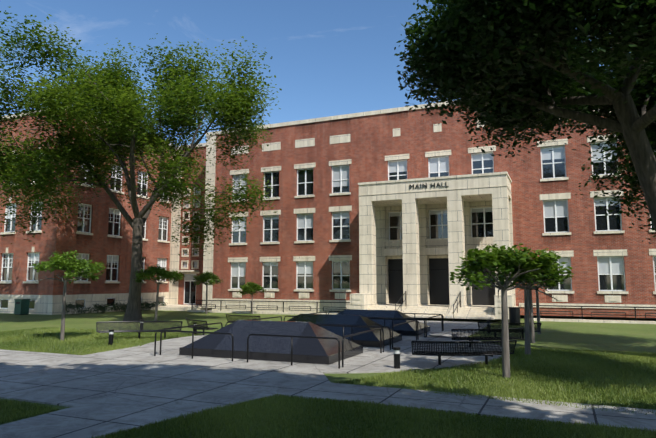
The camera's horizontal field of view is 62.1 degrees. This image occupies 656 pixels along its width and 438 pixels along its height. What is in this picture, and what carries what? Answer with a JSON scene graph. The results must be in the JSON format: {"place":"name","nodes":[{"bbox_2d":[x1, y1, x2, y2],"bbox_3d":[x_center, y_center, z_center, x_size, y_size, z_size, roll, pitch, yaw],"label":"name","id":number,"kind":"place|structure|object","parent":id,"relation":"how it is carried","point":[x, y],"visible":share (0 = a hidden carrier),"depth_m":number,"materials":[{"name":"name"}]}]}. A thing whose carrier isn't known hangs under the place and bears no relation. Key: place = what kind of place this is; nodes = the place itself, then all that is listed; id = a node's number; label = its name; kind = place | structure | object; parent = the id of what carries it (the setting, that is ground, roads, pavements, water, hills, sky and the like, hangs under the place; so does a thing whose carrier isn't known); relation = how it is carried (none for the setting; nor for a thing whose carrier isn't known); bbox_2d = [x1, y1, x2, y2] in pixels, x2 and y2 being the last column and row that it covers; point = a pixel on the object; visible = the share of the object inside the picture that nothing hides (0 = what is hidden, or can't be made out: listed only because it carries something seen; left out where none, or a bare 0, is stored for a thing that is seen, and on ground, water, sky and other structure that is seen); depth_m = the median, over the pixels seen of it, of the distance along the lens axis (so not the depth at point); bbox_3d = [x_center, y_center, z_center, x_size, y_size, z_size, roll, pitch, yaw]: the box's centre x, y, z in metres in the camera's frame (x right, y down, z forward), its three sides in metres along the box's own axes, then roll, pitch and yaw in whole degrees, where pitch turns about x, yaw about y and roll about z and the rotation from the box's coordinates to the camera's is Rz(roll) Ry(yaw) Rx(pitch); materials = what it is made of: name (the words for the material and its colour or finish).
{"place":"outdoors","nodes":[
{"label":"outdoors","id":0,"kind":"place"},
{"bbox_2d":[0,0,610,145],"label":"sky","id":1,"kind":"structure","parent":0,"point":[330,57],"materials":[{"name":"blue"}]},
{"bbox_2d":[0,320,655,437],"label":"walkway paving","id":2,"kind":"structure","parent":0,"point":[107,392],"depth_m":10.26,"materials":[{"name":"concrete"}]},
{"bbox_2d":[154,321,383,368],"bbox_3d":[-1.535,3.407,15.161,5.394,0.742,3.394,-3,-7,23],"label":"railing","id":3,"kind":"object","parent":2,"relation":"on","point":[337,339],"visible":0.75,"depth_m":14.15,"materials":[{"name":"black metal"}]},
{"bbox_2d":[179,320,362,364],"bbox_3d":[-1.535,3.298,15.174,4.450,0.900,2.450,-3,-7,23],"label":"memorial pyramid","id":4,"kind":"object","parent":2,"relation":"on","point":[305,350],"visible":0.92,"depth_m":14.42,"materials":[{"name":"black stone"}]},
{"bbox_2d":[251,316,418,349],"bbox_3d":[0.067,3.871,18.852,5.394,0.742,3.394,-3,-7,23],"label":"railing","id":5,"kind":"object","parent":2,"relation":"on","point":[417,333],"visible":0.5,"depth_m":19.07,"materials":[{"name":"black metal"}]},
{"bbox_2d":[287,314,401,346],"bbox_3d":[0.067,3.763,18.864,4.450,0.900,2.450,-3,-7,23],"label":"memorial pyramid","id":6,"kind":"object","parent":2,"relation":"on","point":[370,339],"visible":0.44,"depth_m":18.14,"materials":[{"name":"black stone"}]},
{"bbox_2d":[309,311,443,336],"bbox_3d":[1.808,4.375,22.862,5.394,0.742,3.394,-3,-7,23],"label":"railing","id":7,"kind":"object","parent":2,"relation":"on","point":[425,322],"visible":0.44,"depth_m":21.79,"materials":[{"name":"black metal"}]},
{"bbox_2d":[336,309,429,335],"bbox_3d":[1.808,4.267,22.874,4.450,0.900,2.450,-3,-7,23],"label":"memorial pyramid","id":8,"kind":"object","parent":2,"relation":"on","point":[407,329],"visible":0.5,"depth_m":22.11,"materials":[{"name":"black stone"}]},
{"bbox_2d":[393,347,399,368],"bbox_3d":[1.594,3.222,12.598,0.200,0.500,0.200,-3,-7,23],"label":"bollard light","id":9,"kind":"object","parent":2,"relation":"on","point":[396,357],"visible":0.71,"depth_m":12.54,"materials":[{"name":"black metal"}]},
{"bbox_2d":[453,291,460,321],"bbox_3d":[7.249,4.893,30.554,0.048,1.632,2.298,-3,-7,23],"label":"step handrail","id":10,"kind":"object","parent":2,"relation":"on","point":[457,304],"visible":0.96,"depth_m":30.55,"materials":[{"name":"black metal"}]},
{"bbox_2d":[411,340,516,365],"bbox_3d":[3.276,3.243,13.226,2.634,0.630,0.890,1,-7,-6],"label":"curved bench","id":11,"kind":"object","parent":2,"relation":"on","point":[487,353],"visible":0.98,"depth_m":12.92,"materials":[{"name":"black metal"}]},
{"bbox_2d":[451,328,523,347],"bbox_3d":[4.953,3.725,17.063,2.462,0.631,0.882,1,-7,-12],"label":"curved bench","id":12,"kind":"object","parent":2,"relation":"on","point":[490,337],"visible":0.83,"depth_m":16.71,"materials":[{"name":"black metal"}]},
{"bbox_2d":[0,310,655,437],"bbox_3d":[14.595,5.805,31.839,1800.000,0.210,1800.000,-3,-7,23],"label":"terrain","id":13,"kind":"structure","parent":0,"point":[625,337],"depth_m":23.14,"materials":[{"name":"green plant"}]},
{"bbox_2d":[14,299,29,314],"bbox_3d":[-19.971,5.732,35.548,0.660,1.020,0.660,-3,-7,23],"label":"trash bin","id":14,"kind":"object","parent":13,"relation":"on","point":[21,307],"visible":0.96,"depth_m":35.33,"materials":[{"name":"teal metal"}]},
{"bbox_2d":[0,398,58,423],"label":"lawn blades","id":15,"kind":"object","parent":13,"relation":"on","point":[9,415],"visible":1,"depth_m":8.47,"materials":[{"name":"green plant"}]},
{"bbox_2d":[31,250,105,339],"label":"umbrella tree leaves","id":16,"kind":"object","parent":13,"relation":"on","point":[59,262],"depth_m":18.84,"materials":[{"name":"green plant"}]},
{"bbox_2d":[65,303,90,314],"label":"shrub leaves","id":17,"kind":"object","parent":13,"relation":"on","point":[72,306],"depth_m":35.93,"materials":[{"name":"green plant"}]},
{"bbox_2d":[85,303,113,312],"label":"shrub leaves","id":18,"kind":"object","parent":13,"relation":"on","point":[100,307],"depth_m":37.76,"materials":[{"name":"green plant"}]},
{"bbox_2d":[0,326,201,354],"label":"lawn","id":19,"kind":"structure","parent":13,"relation":"on","point":[39,337],"depth_m":18.87,"materials":[{"name":"green plant"}]},
{"bbox_2d":[0,109,211,314],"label":"building wing","id":20,"kind":"structure","parent":13,"relation":"on","point":[109,229],"depth_m":39.31,"materials":[{"name":"brick"}]},
{"bbox_2d":[108,329,113,344],"bbox_3d":[-6.928,3.787,17.401,0.200,0.500,0.200,-3,-7,23],"label":"bollard light","id":21,"kind":"object","parent":13,"relation":"on","point":[111,337],"visible":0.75,"depth_m":17.35,"materials":[{"name":"black metal"}]},
{"bbox_2d":[111,302,126,311],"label":"shrub leaves","id":22,"kind":"object","parent":13,"relation":"on","point":[122,308],"depth_m":39.51,"materials":[{"name":"green plant"}]},
{"bbox_2d":[96,321,182,338],"bbox_3d":[-6.740,3.980,19.445,2.982,0.631,0.902,1,-7,-10],"label":"curved bench","id":23,"kind":"object","parent":13,"relation":"on","point":[120,328],"visible":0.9,"depth_m":19.67,"materials":[{"name":"black metal"}]},
{"bbox_2d":[0,6,281,320],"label":"honey locust tree","id":24,"kind":"object","parent":13,"relation":"on","point":[178,103],"depth_m":27.45,"materials":[{"name":"green plant"}]},
{"bbox_2d":[141,302,152,310],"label":"shrub leaves","id":25,"kind":"object","parent":13,"relation":"on","point":[143,305],"depth_m":41.64,"materials":[{"name":"green plant"}]},
{"bbox_2d":[147,301,166,308],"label":"shrub leaves","id":26,"kind":"object","parent":13,"relation":"on","point":[154,305],"depth_m":43.39,"materials":[{"name":"green plant"}]},
{"bbox_2d":[133,264,184,320],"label":"umbrella tree leaves","id":27,"kind":"object","parent":13,"relation":"on","point":[151,272],"depth_m":28.46,"materials":[{"name":"green plant"}]},
{"bbox_2d":[185,317,217,334],"bbox_3d":[-5.042,4.218,21.325,0.885,0.632,2.531,4,-8,-31],"label":"curved bench","id":28,"kind":"object","parent":13,"relation":"on","point":[203,328],"visible":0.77,"depth_m":20.67,"materials":[{"name":"black metal"}]},
{"bbox_2d":[193,271,222,313],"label":"umbrella tree leaves","id":29,"kind":"object","parent":13,"relation":"on","point":[210,277],"depth_m":37.41,"materials":[{"name":"green plant"}]},
{"bbox_2d":[226,314,259,321],"bbox_3d":[-3.757,4.620,24.514,2.232,0.626,0.869,-5,-8,38],"label":"curved bench","id":30,"kind":"object","parent":13,"relation":"on","point":[242,317],"visible":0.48,"depth_m":24.14,"materials":[{"name":"black metal"}]},
{"bbox_2d":[237,282,265,313],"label":"umbrella tree leaves","id":31,"kind":"object","parent":13,"relation":"on","point":[248,287],"depth_m":37.04,"materials":[{"name":"green plant"}]},
{"bbox_2d":[191,300,349,312],"bbox_3d":[-4.262,6.183,38.109,12.856,0.880,0.056,-3,-7,23],"label":"railing","id":32,"kind":"object","parent":13,"relation":"on","point":[310,308],"visible":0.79,"depth_m":38.06,"materials":[{"name":"black metal"}]},
{"bbox_2d":[84,394,655,437],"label":"lawn blades","id":33,"kind":"object","parent":13,"relation":"on","point":[353,414],"visible":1,"depth_m":7.58,"materials":[{"name":"green plant"}]},
{"bbox_2d":[187,310,655,323],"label":"railing kerbs","id":34,"kind":"structure","parent":13,"relation":"on","point":[535,319],"depth_m":30.64,"materials":[{"name":"stone"}]},
{"bbox_2d":[202,101,655,319],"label":"hall building","id":35,"kind":"structure","parent":13,"relation":"on","point":[387,234],"depth_m":35.63,"materials":[{"name":"red brick"}]},
{"bbox_2d":[1,106,654,299],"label":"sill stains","id":36,"kind":"object","parent":35,"relation":"attached to","point":[337,254],"visible":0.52,"depth_m":37.90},
{"bbox_2d":[410,182,448,188],"bbox_3d":[6.125,-2.031,33.097,2.373,0.288,0.040,-3,-7,23],"label":"building sign lettering","id":37,"kind":"object","parent":35,"relation":"attached to","point":[426,185],"visible":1,"depth_m":33.13},
{"bbox_2d":[477,322,541,339],"bbox_3d":[6.667,4.105,20.066,2.266,0.626,0.871,-1,-7,9],"label":"curved bench","id":38,"kind":"object","parent":13,"relation":"on","point":[516,325],"visible":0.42,"depth_m":19.80,"materials":[{"name":"black metal"}]},
{"bbox_2d":[449,243,573,377],"bbox_3d":[3.854,1.921,11.507,2.563,2.835,2.606,-3,-7,23],"label":"tree","id":39,"kind":"object","parent":13,"relation":"on","point":[508,260],"depth_m":11.41,"materials":[{"name":"green plant"}]},
{"bbox_2d":[508,307,520,322],"bbox_3d":[9.386,4.888,27.408,0.580,0.900,0.580,-3,-7,23],"label":"litter bin","id":40,"kind":"object","parent":13,"relation":"on","point":[514,314],"visible":0.83,"depth_m":27.19,"materials":[{"name":"black metal"}]},
{"bbox_2d":[483,258,562,355],"bbox_3d":[5.587,2.407,15.456,2.201,2.852,2.347,-3,-7,23],"label":"tree","id":41,"kind":"object","parent":13,"relation":"on","point":[527,323],"depth_m":15.22,"materials":[{"name":"green plant"}]},
{"bbox_2d":[504,276,562,342],"bbox_3d":[7.105,2.905,18.988,2.126,2.744,2.354,-3,-7,23],"label":"tree","id":42,"kind":"object","parent":13,"relation":"on","point":[532,318],"depth_m":18.67,"materials":[{"name":"plant"}]},
{"bbox_2d":[528,276,565,333],"bbox_3d":[8.710,3.281,22.409,2.102,2.855,1.894,-3,-7,23],"label":"small tree","id":43,"kind":"object","parent":13,"relation":"on","point":[537,308],"depth_m":22.32,"materials":[{"name":"brown plant"}]},
{"bbox_2d":[533,305,655,320],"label":"railing","id":44,"kind":"object","parent":13,"relation":"on","point":[625,315],"visible":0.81,"depth_m":29.92,"materials":[{"name":"black metal"}]},
{"bbox_2d":[332,346,655,414],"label":"lawn","id":45,"kind":"structure","parent":0,"point":[617,366],"depth_m":11.23,"materials":[{"name":"green plant"}]},
{"bbox_2d":[394,0,655,243],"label":"tree","id":46,"kind":"object","parent":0,"point":[474,71],"depth_m":14.63,"materials":[{"name":"green plant"}]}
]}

